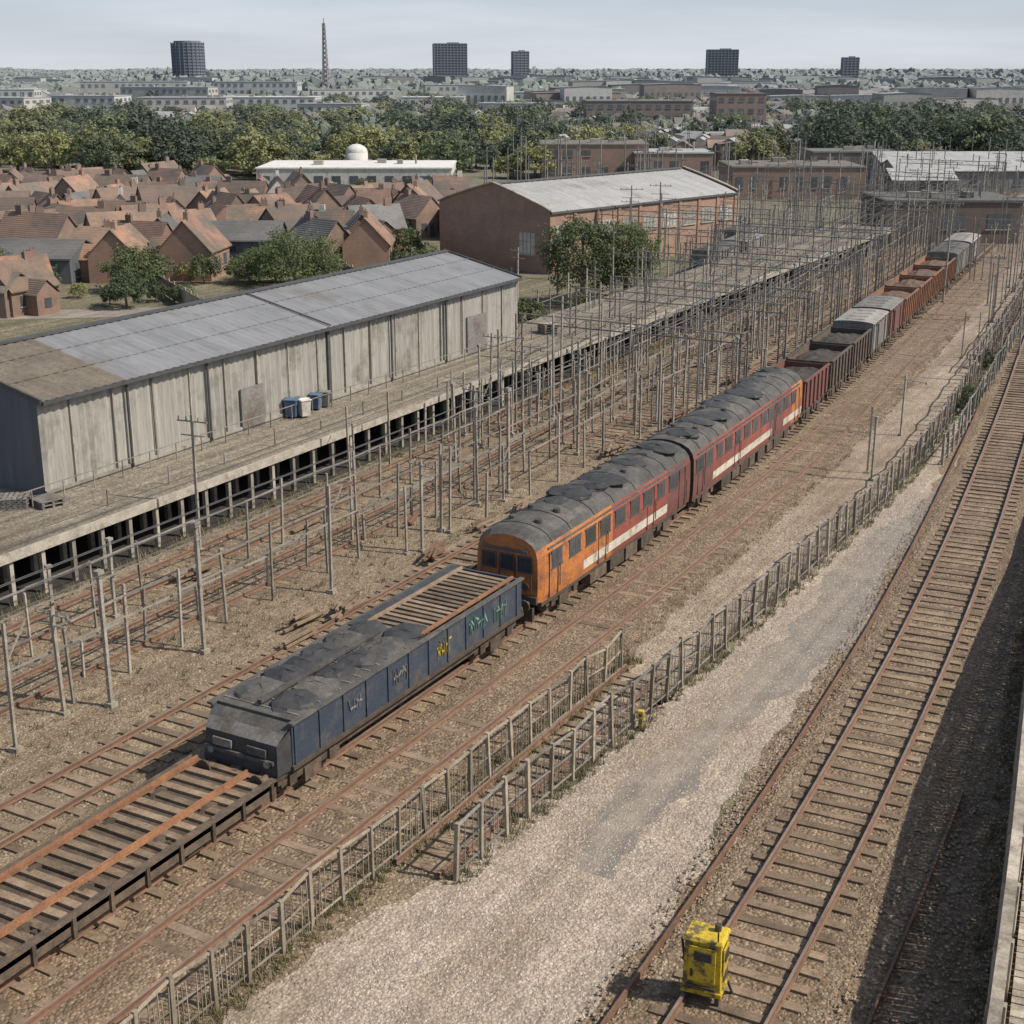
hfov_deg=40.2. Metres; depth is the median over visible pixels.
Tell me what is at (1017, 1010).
timber boardwalk
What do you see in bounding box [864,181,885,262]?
lineside mast
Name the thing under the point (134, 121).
broadleaf tree
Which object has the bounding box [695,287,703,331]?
lineside mast
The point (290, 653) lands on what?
loose ballast
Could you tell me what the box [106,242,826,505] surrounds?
platform railing posts
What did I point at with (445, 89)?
white apartment block
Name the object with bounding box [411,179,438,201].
brick house
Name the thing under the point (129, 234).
brick house
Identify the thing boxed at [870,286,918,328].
open wagon
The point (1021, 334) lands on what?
lineside mast
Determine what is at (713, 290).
lineside mast
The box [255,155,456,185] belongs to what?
long white roofed shed
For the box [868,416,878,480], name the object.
lineside mast
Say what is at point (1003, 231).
overhead line gantry
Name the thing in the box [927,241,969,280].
covered wagon
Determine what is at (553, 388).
lineside mast
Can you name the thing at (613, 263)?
lineside mast
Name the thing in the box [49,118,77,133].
broadleaf tree
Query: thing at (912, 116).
broadleaf tree
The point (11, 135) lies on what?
broadleaf tree
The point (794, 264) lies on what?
lineside mast
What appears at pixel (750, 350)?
lineside mast
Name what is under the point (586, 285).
lineside mast
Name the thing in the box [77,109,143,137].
broadleaf tree
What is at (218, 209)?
brick house
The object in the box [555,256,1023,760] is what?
gravel road
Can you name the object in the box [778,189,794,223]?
lineside mast
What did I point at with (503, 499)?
lineside mast
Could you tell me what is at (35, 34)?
sky
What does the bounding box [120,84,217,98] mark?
white apartment block
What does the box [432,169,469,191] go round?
brick house
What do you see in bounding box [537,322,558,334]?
pallet stack
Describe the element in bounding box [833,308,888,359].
covered wagon
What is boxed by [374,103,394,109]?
broadleaf tree
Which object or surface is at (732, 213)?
overhead line gantry
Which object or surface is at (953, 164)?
overhead line gantry
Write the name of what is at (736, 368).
lineside mast
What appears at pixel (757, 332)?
lineside mast
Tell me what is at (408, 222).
broadleaf tree
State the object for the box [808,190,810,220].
lineside mast
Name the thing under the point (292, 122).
broadleaf tree
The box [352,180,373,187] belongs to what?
brick house
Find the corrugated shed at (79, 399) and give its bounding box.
[0,250,522,494]
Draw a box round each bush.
[518,298,548,323]
[547,304,568,314]
[563,290,593,306]
[953,383,983,402]
[955,394,977,413]
[974,348,996,368]
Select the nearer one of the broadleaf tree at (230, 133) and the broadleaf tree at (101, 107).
the broadleaf tree at (230, 133)
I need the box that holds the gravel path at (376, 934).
[220,312,1017,1023]
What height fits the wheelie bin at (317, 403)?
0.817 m
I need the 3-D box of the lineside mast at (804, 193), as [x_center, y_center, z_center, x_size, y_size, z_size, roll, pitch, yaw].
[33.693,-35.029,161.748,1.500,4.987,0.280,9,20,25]
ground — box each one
[0,150,1023,848]
[0,194,1023,1023]
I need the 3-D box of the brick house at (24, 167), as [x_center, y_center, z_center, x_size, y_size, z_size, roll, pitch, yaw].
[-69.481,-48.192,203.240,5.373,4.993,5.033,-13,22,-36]
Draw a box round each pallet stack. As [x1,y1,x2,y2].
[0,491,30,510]
[29,492,65,509]
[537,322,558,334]
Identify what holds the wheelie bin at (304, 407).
on the platform
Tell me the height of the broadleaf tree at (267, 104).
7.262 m
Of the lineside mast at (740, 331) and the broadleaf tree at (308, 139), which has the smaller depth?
the lineside mast at (740, 331)
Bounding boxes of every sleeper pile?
[172,555,218,583]
[271,626,316,658]
[282,605,329,632]
[290,515,322,532]
[324,594,367,622]
[407,509,425,524]
[422,540,449,561]
[468,515,504,532]
[493,420,528,434]
[511,495,532,513]
[552,394,571,409]
[600,443,627,455]
[649,377,668,390]
[665,408,688,423]
[680,359,701,369]
[709,343,730,351]
[724,373,741,385]
[748,360,760,371]
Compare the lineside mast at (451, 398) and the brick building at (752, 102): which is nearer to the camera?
the lineside mast at (451, 398)
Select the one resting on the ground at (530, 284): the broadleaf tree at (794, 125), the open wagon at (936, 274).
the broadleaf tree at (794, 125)
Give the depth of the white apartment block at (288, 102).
491.53 m
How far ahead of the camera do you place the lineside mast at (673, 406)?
67.02 m
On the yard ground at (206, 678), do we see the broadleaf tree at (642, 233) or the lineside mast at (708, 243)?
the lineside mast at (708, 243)
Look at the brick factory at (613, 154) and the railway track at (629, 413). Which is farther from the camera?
the brick factory at (613, 154)
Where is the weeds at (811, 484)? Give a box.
[149,316,969,1019]
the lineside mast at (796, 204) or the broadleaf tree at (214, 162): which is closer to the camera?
the lineside mast at (796, 204)
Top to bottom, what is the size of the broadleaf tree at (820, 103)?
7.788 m
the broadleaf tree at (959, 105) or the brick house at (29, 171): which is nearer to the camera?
the brick house at (29, 171)
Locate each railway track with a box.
[0,192,1019,862]
[0,198,1023,1023]
[0,240,876,663]
[0,243,908,724]
[4,224,1023,1023]
[390,664,663,879]
[564,192,994,451]
[608,306,1023,1023]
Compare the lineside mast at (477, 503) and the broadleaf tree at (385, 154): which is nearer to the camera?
the lineside mast at (477, 503)
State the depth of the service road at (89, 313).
107.61 m
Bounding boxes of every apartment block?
[0,86,41,96]
[0,93,50,109]
[49,91,131,108]
[79,78,189,94]
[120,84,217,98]
[136,93,232,110]
[213,78,301,95]
[232,92,321,109]
[296,99,369,112]
[309,86,394,100]
[401,93,465,103]
[423,82,474,95]
[476,101,546,109]
[514,88,523,98]
[583,95,693,119]
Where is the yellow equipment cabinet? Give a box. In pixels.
[680,920,732,1006]
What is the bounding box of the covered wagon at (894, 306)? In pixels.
[852,296,903,343]
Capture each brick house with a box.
[0,168,20,183]
[0,180,12,190]
[0,190,30,196]
[0,197,36,210]
[0,203,77,238]
[0,205,58,219]
[0,208,27,213]
[0,247,53,274]
[0,249,61,317]
[5,177,48,194]
[7,165,23,182]
[18,162,36,172]
[21,167,45,175]
[21,169,64,183]
[25,203,55,211]
[30,187,62,206]
[41,168,50,174]
[42,196,71,208]
[43,175,57,188]
[54,168,98,196]
[55,199,116,225]
[57,164,112,178]
[57,194,101,205]
[61,188,89,198]
[63,188,83,199]
[67,218,119,243]
[71,163,102,168]
[79,219,150,283]
[83,202,157,225]
[90,186,100,198]
[92,179,141,199]
[93,168,152,187]
[100,194,144,210]
[103,178,123,187]
[111,163,127,173]
[115,186,129,199]
[117,213,172,241]
[119,196,177,213]
[124,175,167,185]
[128,163,152,174]
[135,177,197,207]
[137,155,177,172]
[147,162,186,181]
[148,209,231,280]
[153,176,177,183]
[155,208,177,229]
[166,192,185,208]
[168,201,216,223]
[185,170,221,184]
[186,184,228,208]
[189,159,228,179]
[195,182,201,190]
[199,175,216,189]
[204,185,244,205]
[204,195,226,219]
[217,175,268,193]
[226,197,274,219]
[236,188,273,203]
[240,186,258,192]
[243,198,293,205]
[246,186,295,203]
[255,172,269,183]
[258,199,319,229]
[266,168,284,192]
[276,180,326,200]
[284,167,311,185]
[286,180,345,209]
[287,208,349,265]
[288,202,346,235]
[294,178,336,185]
[306,200,343,209]
[313,202,354,224]
[318,177,354,195]
[334,195,351,204]
[341,208,395,267]
[342,190,375,208]
[342,204,363,231]
[346,196,407,249]
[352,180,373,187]
[353,183,392,203]
[368,177,403,190]
[392,177,442,203]
[392,184,399,198]
[393,187,439,237]
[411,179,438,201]
[415,174,423,180]
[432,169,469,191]
[437,190,455,196]
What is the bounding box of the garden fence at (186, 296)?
[148,262,353,303]
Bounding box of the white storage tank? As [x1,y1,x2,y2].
[345,144,367,159]
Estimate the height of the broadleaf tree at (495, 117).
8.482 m
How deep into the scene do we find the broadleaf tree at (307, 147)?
235.47 m
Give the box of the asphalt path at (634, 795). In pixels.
[576,407,977,878]
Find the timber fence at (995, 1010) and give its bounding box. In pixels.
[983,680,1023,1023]
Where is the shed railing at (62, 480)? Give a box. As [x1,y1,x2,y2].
[0,326,534,519]
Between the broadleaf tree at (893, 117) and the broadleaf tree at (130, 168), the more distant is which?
the broadleaf tree at (893, 117)
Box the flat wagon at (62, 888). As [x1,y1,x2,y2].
[0,754,276,983]
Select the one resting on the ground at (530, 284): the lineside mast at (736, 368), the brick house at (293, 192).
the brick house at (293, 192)
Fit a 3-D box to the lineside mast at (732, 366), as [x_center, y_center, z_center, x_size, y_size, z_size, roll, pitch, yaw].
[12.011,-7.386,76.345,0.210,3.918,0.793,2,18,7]
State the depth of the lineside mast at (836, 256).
124.45 m
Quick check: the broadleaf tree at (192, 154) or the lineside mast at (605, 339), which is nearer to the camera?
the lineside mast at (605, 339)
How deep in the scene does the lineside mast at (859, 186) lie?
177.22 m
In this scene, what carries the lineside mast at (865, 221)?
on the dark cess
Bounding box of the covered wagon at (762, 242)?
[721,233,765,252]
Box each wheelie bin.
[283,397,299,418]
[297,397,311,416]
[308,392,322,409]
[317,390,330,405]
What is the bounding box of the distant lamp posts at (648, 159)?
[483,96,1023,201]
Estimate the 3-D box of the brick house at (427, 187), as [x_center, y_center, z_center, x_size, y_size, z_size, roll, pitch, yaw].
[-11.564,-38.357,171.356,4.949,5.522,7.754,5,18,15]
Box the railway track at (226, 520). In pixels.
[0,282,809,620]
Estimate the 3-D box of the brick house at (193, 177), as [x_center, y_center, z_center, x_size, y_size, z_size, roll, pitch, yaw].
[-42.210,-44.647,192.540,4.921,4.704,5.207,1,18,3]
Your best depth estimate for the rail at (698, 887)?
35.95 m
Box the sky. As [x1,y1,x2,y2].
[0,0,1023,69]
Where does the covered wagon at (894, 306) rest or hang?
on the railway track at (18, 990)
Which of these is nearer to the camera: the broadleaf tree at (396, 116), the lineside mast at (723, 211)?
the lineside mast at (723, 211)
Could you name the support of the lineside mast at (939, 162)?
on the ground at (530, 284)
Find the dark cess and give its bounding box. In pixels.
[0,246,887,614]
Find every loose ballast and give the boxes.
[0,435,875,1023]
[578,498,1023,1023]
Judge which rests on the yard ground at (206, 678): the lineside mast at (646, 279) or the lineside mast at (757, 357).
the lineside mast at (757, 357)
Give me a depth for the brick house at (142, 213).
136.81 m
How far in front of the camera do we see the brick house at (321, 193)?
156.39 m
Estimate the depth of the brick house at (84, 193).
172.00 m
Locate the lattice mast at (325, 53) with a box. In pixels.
[322,18,329,87]
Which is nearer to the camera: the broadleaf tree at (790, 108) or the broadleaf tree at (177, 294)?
the broadleaf tree at (177, 294)
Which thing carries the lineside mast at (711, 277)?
on the yard ground at (206, 678)
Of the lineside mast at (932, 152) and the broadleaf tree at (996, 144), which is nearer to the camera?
the lineside mast at (932, 152)
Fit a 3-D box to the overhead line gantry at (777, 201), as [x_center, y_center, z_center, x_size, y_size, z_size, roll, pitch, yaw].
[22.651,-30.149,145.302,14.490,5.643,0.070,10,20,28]
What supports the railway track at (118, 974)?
on the yard ground at (206, 678)
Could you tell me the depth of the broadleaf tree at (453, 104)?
431.51 m
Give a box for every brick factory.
[539,134,649,179]
[633,142,713,174]
[718,154,865,199]
[801,141,889,176]
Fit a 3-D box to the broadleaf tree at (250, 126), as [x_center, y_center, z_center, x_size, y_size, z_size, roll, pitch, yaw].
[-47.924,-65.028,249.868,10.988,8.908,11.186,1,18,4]
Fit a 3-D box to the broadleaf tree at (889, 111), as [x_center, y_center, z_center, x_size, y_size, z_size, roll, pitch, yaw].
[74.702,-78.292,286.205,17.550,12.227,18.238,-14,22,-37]
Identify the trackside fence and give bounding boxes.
[119,628,623,1023]
[453,285,1023,880]
[940,309,1023,464]
[969,283,1022,366]
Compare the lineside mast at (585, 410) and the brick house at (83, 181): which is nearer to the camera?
the lineside mast at (585, 410)
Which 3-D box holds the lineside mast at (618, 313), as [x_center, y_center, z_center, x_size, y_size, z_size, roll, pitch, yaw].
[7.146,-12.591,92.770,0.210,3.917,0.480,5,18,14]
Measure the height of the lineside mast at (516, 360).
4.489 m
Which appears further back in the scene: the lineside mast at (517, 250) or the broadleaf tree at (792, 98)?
the broadleaf tree at (792, 98)
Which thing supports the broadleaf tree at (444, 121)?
on the ground at (530, 284)
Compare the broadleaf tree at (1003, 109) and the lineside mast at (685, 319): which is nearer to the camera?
the lineside mast at (685, 319)
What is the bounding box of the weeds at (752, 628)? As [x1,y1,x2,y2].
[442,316,1016,884]
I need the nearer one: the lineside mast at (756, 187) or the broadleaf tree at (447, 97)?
the lineside mast at (756, 187)
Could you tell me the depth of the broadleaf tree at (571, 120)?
344.52 m
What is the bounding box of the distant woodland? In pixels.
[0,66,1023,150]
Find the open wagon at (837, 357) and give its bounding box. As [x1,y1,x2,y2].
[785,341,852,399]
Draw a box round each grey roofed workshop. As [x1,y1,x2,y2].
[0,238,93,283]
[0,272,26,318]
[210,220,289,266]
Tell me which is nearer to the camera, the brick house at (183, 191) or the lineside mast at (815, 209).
the lineside mast at (815, 209)
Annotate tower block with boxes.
[170,41,205,76]
[432,42,467,80]
[511,50,528,74]
[705,48,738,76]
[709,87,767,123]
[840,56,859,76]
[892,107,977,111]
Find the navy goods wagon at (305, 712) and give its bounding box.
[197,564,523,791]
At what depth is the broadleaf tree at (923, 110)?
310.37 m
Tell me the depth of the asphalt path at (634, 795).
42.44 m
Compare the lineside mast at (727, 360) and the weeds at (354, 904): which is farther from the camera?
the lineside mast at (727, 360)
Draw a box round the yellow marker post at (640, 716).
[635,709,644,731]
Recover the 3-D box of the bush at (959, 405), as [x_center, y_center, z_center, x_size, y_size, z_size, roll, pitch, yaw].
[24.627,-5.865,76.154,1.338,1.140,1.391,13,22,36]
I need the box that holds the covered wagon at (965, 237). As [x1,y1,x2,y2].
[943,232,980,267]
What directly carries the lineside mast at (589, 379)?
on the yard ground at (206, 678)
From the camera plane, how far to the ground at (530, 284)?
120.44 m
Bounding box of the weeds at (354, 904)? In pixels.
[176,650,643,1023]
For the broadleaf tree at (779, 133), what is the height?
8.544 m
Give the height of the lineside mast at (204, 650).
4.473 m
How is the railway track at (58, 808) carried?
on the yard ground at (206, 678)
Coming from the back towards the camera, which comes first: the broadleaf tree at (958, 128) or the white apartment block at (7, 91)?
the white apartment block at (7, 91)
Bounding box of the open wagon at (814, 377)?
[772,359,829,422]
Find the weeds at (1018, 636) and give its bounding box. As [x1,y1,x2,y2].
[965,601,1023,1023]
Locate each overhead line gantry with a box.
[515,313,748,387]
[564,222,719,278]
[569,287,788,366]
[597,208,745,255]
[608,276,815,345]
[643,251,840,329]
[663,204,773,244]
[679,242,864,305]
[709,224,885,290]
[721,175,841,224]
[723,193,799,236]
[743,217,907,273]
[763,164,875,204]
[783,199,934,254]
[816,189,955,237]
[839,183,971,224]
[866,171,987,191]
[894,159,1006,194]
[969,218,1023,280]
[997,197,1023,252]
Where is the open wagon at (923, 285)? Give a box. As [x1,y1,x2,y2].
[885,275,932,314]
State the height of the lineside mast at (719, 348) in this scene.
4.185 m
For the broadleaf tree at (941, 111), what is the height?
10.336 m
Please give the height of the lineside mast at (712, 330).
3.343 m
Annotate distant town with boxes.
[0,74,1023,165]
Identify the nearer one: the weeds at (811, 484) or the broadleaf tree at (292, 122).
the weeds at (811, 484)
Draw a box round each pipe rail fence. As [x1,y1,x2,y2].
[0,217,902,703]
[0,219,868,656]
[0,245,871,677]
[351,204,862,478]
[485,213,923,517]
[536,181,848,313]
[592,196,860,308]
[770,189,1006,366]
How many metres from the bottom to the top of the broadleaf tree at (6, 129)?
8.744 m
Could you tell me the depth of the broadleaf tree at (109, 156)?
231.40 m
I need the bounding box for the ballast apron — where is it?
[574,301,1023,1023]
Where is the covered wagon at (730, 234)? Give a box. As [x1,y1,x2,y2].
[719,223,762,240]
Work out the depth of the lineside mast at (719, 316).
84.87 m
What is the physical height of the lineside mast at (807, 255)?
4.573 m
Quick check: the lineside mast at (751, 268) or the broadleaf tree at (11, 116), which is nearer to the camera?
the lineside mast at (751, 268)
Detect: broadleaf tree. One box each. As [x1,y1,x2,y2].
[0,108,7,119]
[0,116,12,125]
[0,118,48,136]
[0,132,20,163]
[0,134,37,170]
[0,246,12,255]
[3,136,54,166]
[5,103,50,121]
[8,109,57,122]
[15,105,70,122]
[20,116,67,135]
[20,121,67,137]
[20,126,73,169]
[36,99,71,110]
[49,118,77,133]
[51,264,61,280]
[55,118,83,130]
[56,126,85,167]
[57,103,103,120]
[58,121,130,168]
[62,124,81,141]
[65,110,88,124]
[67,282,87,297]
[72,132,141,168]
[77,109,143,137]
[88,104,145,119]
[91,115,145,170]
[94,243,176,287]
[95,160,132,171]
[95,265,148,307]
[98,100,173,139]
[98,284,118,304]
[109,99,152,109]
[112,134,158,169]
[117,101,159,120]
[117,108,147,130]
[126,131,157,167]
[131,108,215,163]
[135,88,161,98]
[138,122,215,169]
[141,128,195,161]
[143,278,170,301]
[154,105,189,112]
[162,126,222,171]
[171,284,195,301]
[172,139,221,170]
[177,262,194,276]
[185,107,236,128]
[187,252,223,283]
[190,156,227,173]
[191,120,239,160]
[196,110,237,127]
[199,109,229,120]
[206,120,247,130]
[213,122,262,172]
[218,124,285,175]
[219,127,291,179]
[222,250,271,283]
[223,102,261,113]
[231,106,269,127]
[234,103,289,124]
[242,104,275,110]
[242,111,297,129]
[244,123,320,159]
[244,244,275,279]
[249,224,346,283]
[255,101,275,107]
[256,238,290,273]
[260,111,321,141]
[261,126,311,150]
[262,264,287,281]
[265,106,307,123]
[268,129,316,151]
[286,122,320,140]
[291,150,329,159]
[291,241,324,256]
[297,247,334,276]
[313,120,367,159]
[314,107,346,116]
[318,111,354,125]
[320,130,368,158]
[320,251,344,270]
[323,92,347,100]
[325,122,374,150]
[327,121,376,131]
[330,119,355,124]
[333,96,351,100]
[339,104,372,120]
[342,94,369,102]
[347,123,397,159]
[354,177,374,184]
[355,119,369,125]
[365,91,400,104]
[369,131,413,159]
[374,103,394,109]
[374,108,417,126]
[375,120,390,127]
[378,101,394,106]
[380,129,407,148]
[387,112,427,132]
[387,136,429,159]
[389,246,411,260]
[390,99,426,113]
[392,227,428,256]
[398,176,408,185]
[400,118,451,138]
[400,148,434,159]
[401,130,438,153]
[405,219,410,228]
[406,90,431,95]
[412,243,445,255]
[414,135,476,171]
[418,103,464,125]
[418,105,456,119]
[419,120,453,142]
[419,128,478,165]
[420,91,440,95]
[423,95,458,104]
[431,99,468,109]
[432,127,479,154]
[434,108,465,128]
[435,104,496,137]
[435,108,468,122]
[441,127,500,171]
[456,101,480,110]
[463,111,514,131]
[471,123,524,137]
[475,111,506,124]
[476,129,519,156]
[478,140,506,167]
[483,102,543,124]
[486,104,510,112]
[491,154,524,178]
[494,120,560,163]
[500,111,544,139]
[508,141,556,178]
[511,99,529,102]
[511,112,558,130]
[522,128,559,145]
[528,103,555,114]
[532,120,577,137]
[533,97,562,109]
[534,209,640,298]
[556,117,568,133]
[561,123,606,139]
[564,117,595,126]
[565,101,581,107]
[569,97,590,116]
[572,109,612,125]
[584,219,665,291]
[586,121,615,130]
[599,128,628,137]
[602,130,642,139]
[606,103,652,123]
[617,114,654,131]
[617,122,647,133]
[618,112,657,126]
[638,132,673,147]
[645,93,654,98]
[647,130,664,147]
[677,117,724,132]
[708,111,756,131]
[730,128,786,159]
[738,122,758,128]
[743,122,795,159]
[766,103,776,113]
[781,95,808,103]
[783,98,816,113]
[785,104,796,111]
[787,122,813,140]
[788,119,809,127]
[792,99,879,143]
[793,96,847,128]
[798,113,868,147]
[805,120,846,146]
[812,98,837,107]
[814,120,878,147]
[815,114,871,130]
[824,96,859,114]
[840,99,865,105]
[847,118,922,150]
[848,103,898,116]
[852,103,884,120]
[853,100,915,136]
[854,98,898,122]
[859,95,909,115]
[864,102,920,115]
[864,112,917,125]
[864,112,931,150]
[897,106,928,137]
[900,137,943,150]
[901,121,952,149]
[906,97,936,108]
[907,96,933,117]
[911,114,950,138]
[919,98,964,122]
[920,111,964,122]
[925,96,940,106]
[926,107,977,122]
[927,115,985,144]
[929,97,972,115]
[935,120,973,149]
[938,120,985,146]
[941,109,1023,150]
[943,121,993,150]
[946,110,1019,147]
[973,96,995,111]
[974,104,1011,112]
[980,125,1023,150]
[988,111,1023,150]
[995,102,1023,117]
[996,104,1018,121]
[1001,108,1015,118]
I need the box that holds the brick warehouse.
[438,166,739,274]
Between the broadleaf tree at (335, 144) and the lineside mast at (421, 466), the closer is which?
the lineside mast at (421, 466)
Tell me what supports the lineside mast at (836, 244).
on the yard ground at (206, 678)
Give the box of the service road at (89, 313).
[0,307,162,319]
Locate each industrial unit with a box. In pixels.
[866,151,1023,183]
[877,159,1023,192]
[880,168,958,191]
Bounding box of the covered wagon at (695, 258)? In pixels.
[691,241,740,268]
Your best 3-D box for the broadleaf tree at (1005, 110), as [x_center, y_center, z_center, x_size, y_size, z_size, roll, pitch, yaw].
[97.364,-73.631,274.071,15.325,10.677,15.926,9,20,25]
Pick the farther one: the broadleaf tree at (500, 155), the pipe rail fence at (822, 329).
the broadleaf tree at (500, 155)
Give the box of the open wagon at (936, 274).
[899,265,944,302]
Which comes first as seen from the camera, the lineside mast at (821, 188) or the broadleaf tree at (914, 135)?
the lineside mast at (821, 188)
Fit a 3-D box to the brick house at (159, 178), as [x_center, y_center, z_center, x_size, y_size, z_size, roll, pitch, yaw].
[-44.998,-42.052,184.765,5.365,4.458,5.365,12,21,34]
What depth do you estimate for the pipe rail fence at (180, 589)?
53.64 m
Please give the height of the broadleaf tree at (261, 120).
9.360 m
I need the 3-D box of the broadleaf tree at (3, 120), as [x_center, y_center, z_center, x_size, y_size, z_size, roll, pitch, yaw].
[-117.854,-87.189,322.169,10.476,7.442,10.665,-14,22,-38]
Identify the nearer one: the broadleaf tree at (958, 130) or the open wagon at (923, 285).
the open wagon at (923, 285)
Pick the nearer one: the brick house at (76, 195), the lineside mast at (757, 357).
the lineside mast at (757, 357)
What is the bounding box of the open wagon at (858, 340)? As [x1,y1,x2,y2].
[810,326,871,378]
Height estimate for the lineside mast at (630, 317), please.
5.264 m
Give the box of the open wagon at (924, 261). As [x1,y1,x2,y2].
[913,256,955,291]
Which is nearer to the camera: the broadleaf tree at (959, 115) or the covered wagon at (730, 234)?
the covered wagon at (730, 234)
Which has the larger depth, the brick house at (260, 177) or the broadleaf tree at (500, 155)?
the broadleaf tree at (500, 155)
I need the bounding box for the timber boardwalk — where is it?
[1009,877,1023,1023]
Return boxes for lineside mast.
[0,618,26,753]
[34,607,70,715]
[44,564,62,642]
[93,568,117,708]
[104,537,120,617]
[177,414,207,552]
[190,520,210,654]
[326,485,342,594]
[345,406,357,482]
[348,484,366,541]
[402,486,418,555]
[407,459,433,552]
[437,443,454,532]
[446,446,461,533]
[450,369,460,430]
[450,382,456,460]
[462,372,474,435]
[462,385,485,485]
[472,406,480,506]
[477,344,482,419]
[477,388,480,444]
[479,379,490,445]
[480,395,503,448]
[483,333,499,414]
[496,329,523,437]
[500,443,509,501]
[505,387,515,493]
[506,347,525,432]
[510,247,525,316]
[510,361,535,435]
[520,339,541,432]
[520,368,540,426]
[521,339,548,383]
[525,373,536,424]
[533,290,542,312]
[534,373,538,417]
[540,368,545,422]
[551,296,573,411]
[551,314,573,416]
[560,389,585,443]
[566,349,592,455]
[576,341,579,401]
[583,350,591,399]
[584,370,588,428]
[585,268,600,310]
[585,321,605,349]
[587,373,591,421]
[588,267,602,304]
[595,282,619,387]
[598,301,610,390]
[603,225,623,294]
[603,338,608,386]
[604,334,618,383]
[612,247,628,297]
[612,347,618,419]
[613,332,621,382]
[616,321,632,374]
[618,292,621,349]
[620,185,642,223]
[622,313,640,406]
[623,198,638,255]
[624,251,650,350]
[630,351,645,425]
[634,275,659,363]
[636,325,655,350]
[637,247,647,287]
[637,343,643,399]
[637,378,648,439]
[639,305,656,369]
[649,182,670,261]
[649,362,655,426]
[651,281,664,324]
[652,265,667,284]
[654,310,662,356]
[657,354,667,432]
[660,193,675,257]
[660,375,684,429]
[662,219,677,261]
[662,308,679,356]
[663,316,666,356]
[664,208,671,259]
[664,244,673,274]
[668,204,690,262]
[669,331,681,410]
[672,386,682,422]
[673,259,691,294]
[675,326,685,397]
[678,221,684,262]
[681,334,689,395]
[683,307,702,343]
[683,312,717,408]
[686,236,696,269]
[686,371,716,414]
[688,312,716,398]
[691,280,709,336]
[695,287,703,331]
[696,363,711,400]
[699,227,718,332]
[701,259,708,326]
[704,320,709,389]
[706,358,735,399]
[709,260,724,308]
[709,272,721,329]
[709,305,714,355]
[713,327,722,382]
[714,300,745,374]
[715,351,726,394]
[718,192,733,238]
[718,345,741,386]
[720,217,732,240]
[720,326,729,376]
[722,200,727,229]
[723,265,743,322]
[725,344,753,390]
[727,283,740,347]
[731,343,734,386]
[734,215,748,255]
[734,336,739,383]
[735,231,755,310]
[737,185,754,227]
[737,303,747,367]
[738,211,753,230]
[743,177,759,214]
[743,347,746,376]
[744,254,759,305]
[744,274,751,329]
[747,203,755,222]
[749,296,758,352]
[750,172,760,202]
[750,285,775,358]
[751,165,763,222]
[752,263,779,369]
[753,291,768,358]
[754,309,765,349]
[759,185,780,232]
[763,348,766,366]
[764,185,770,223]
[765,314,773,366]
[766,282,771,328]
[767,307,792,351]
[771,285,780,335]
[772,223,775,252]
[772,224,783,281]
[772,264,790,318]
[777,282,785,331]
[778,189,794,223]
[779,277,794,319]
[780,208,796,288]
[781,178,785,216]
[781,221,796,252]
[782,170,792,230]
[787,183,807,236]
[788,202,804,247]
[791,263,796,305]
[792,294,808,348]
[793,158,804,208]
[794,258,801,321]
[798,187,810,230]
[801,254,808,314]
[801,300,826,345]
[804,158,818,204]
[804,227,824,322]
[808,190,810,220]
[811,273,817,312]
[812,291,827,333]
[813,195,826,226]
[814,252,824,290]
[817,173,830,224]
[817,273,832,321]
[818,170,836,228]
[818,216,830,239]
[821,202,841,231]
[821,238,828,291]
[826,252,833,299]
[826,256,853,302]
[830,215,852,305]
[830,233,835,283]
[830,262,853,317]
[835,235,838,278]
[837,163,841,212]
[838,281,844,316]
[840,255,864,315]
[844,219,854,276]
[846,161,856,212]
[846,176,861,219]
[847,224,870,284]
[847,283,863,310]
[848,211,866,271]
[849,265,866,296]
[850,236,862,295]
[851,228,861,284]
[855,160,869,215]
[855,250,861,304]
[859,212,873,236]
[859,244,865,284]
[864,152,874,189]
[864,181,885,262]
[865,247,873,297]
[865,406,872,473]
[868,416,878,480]
[871,236,876,281]
[874,240,878,291]
[888,190,904,256]
[889,149,905,187]
[890,201,901,258]
[890,238,894,268]
[893,199,899,251]
[893,224,919,277]
[897,375,926,435]
[902,196,926,265]
[908,194,918,247]
[909,206,932,265]
[910,206,927,259]
[918,228,928,257]
[919,180,938,246]
[920,202,934,255]
[924,150,936,179]
[926,141,940,167]
[931,159,946,190]
[933,195,952,246]
[938,159,953,191]
[938,198,963,246]
[941,185,953,235]
[941,210,975,301]
[953,191,970,233]
[956,205,959,232]
[960,312,965,357]
[972,176,992,197]
[976,312,983,346]
[980,237,986,279]
[982,255,1000,305]
[987,262,1011,325]
[989,221,997,262]
[990,276,995,321]
[991,255,1006,322]
[995,270,1000,307]
[999,327,1007,367]
[1000,273,1005,302]
[1004,223,1023,296]
[1004,224,1009,257]
[1007,233,1015,287]
[1011,217,1023,291]
[1013,213,1023,291]
[1015,221,1023,265]
[1016,170,1018,196]
[1017,219,1023,318]
[1018,331,1023,356]
[1019,250,1023,277]
[1020,219,1023,262]
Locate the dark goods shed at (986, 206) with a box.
[860,183,1023,243]
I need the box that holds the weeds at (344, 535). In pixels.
[0,299,833,788]
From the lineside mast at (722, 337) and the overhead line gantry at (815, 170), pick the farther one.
the overhead line gantry at (815, 170)
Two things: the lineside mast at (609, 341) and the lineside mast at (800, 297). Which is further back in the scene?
the lineside mast at (800, 297)
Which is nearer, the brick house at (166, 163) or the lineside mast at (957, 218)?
the lineside mast at (957, 218)
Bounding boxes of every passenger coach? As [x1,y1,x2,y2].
[477,440,689,621]
[641,367,801,506]
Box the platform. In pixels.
[0,225,893,605]

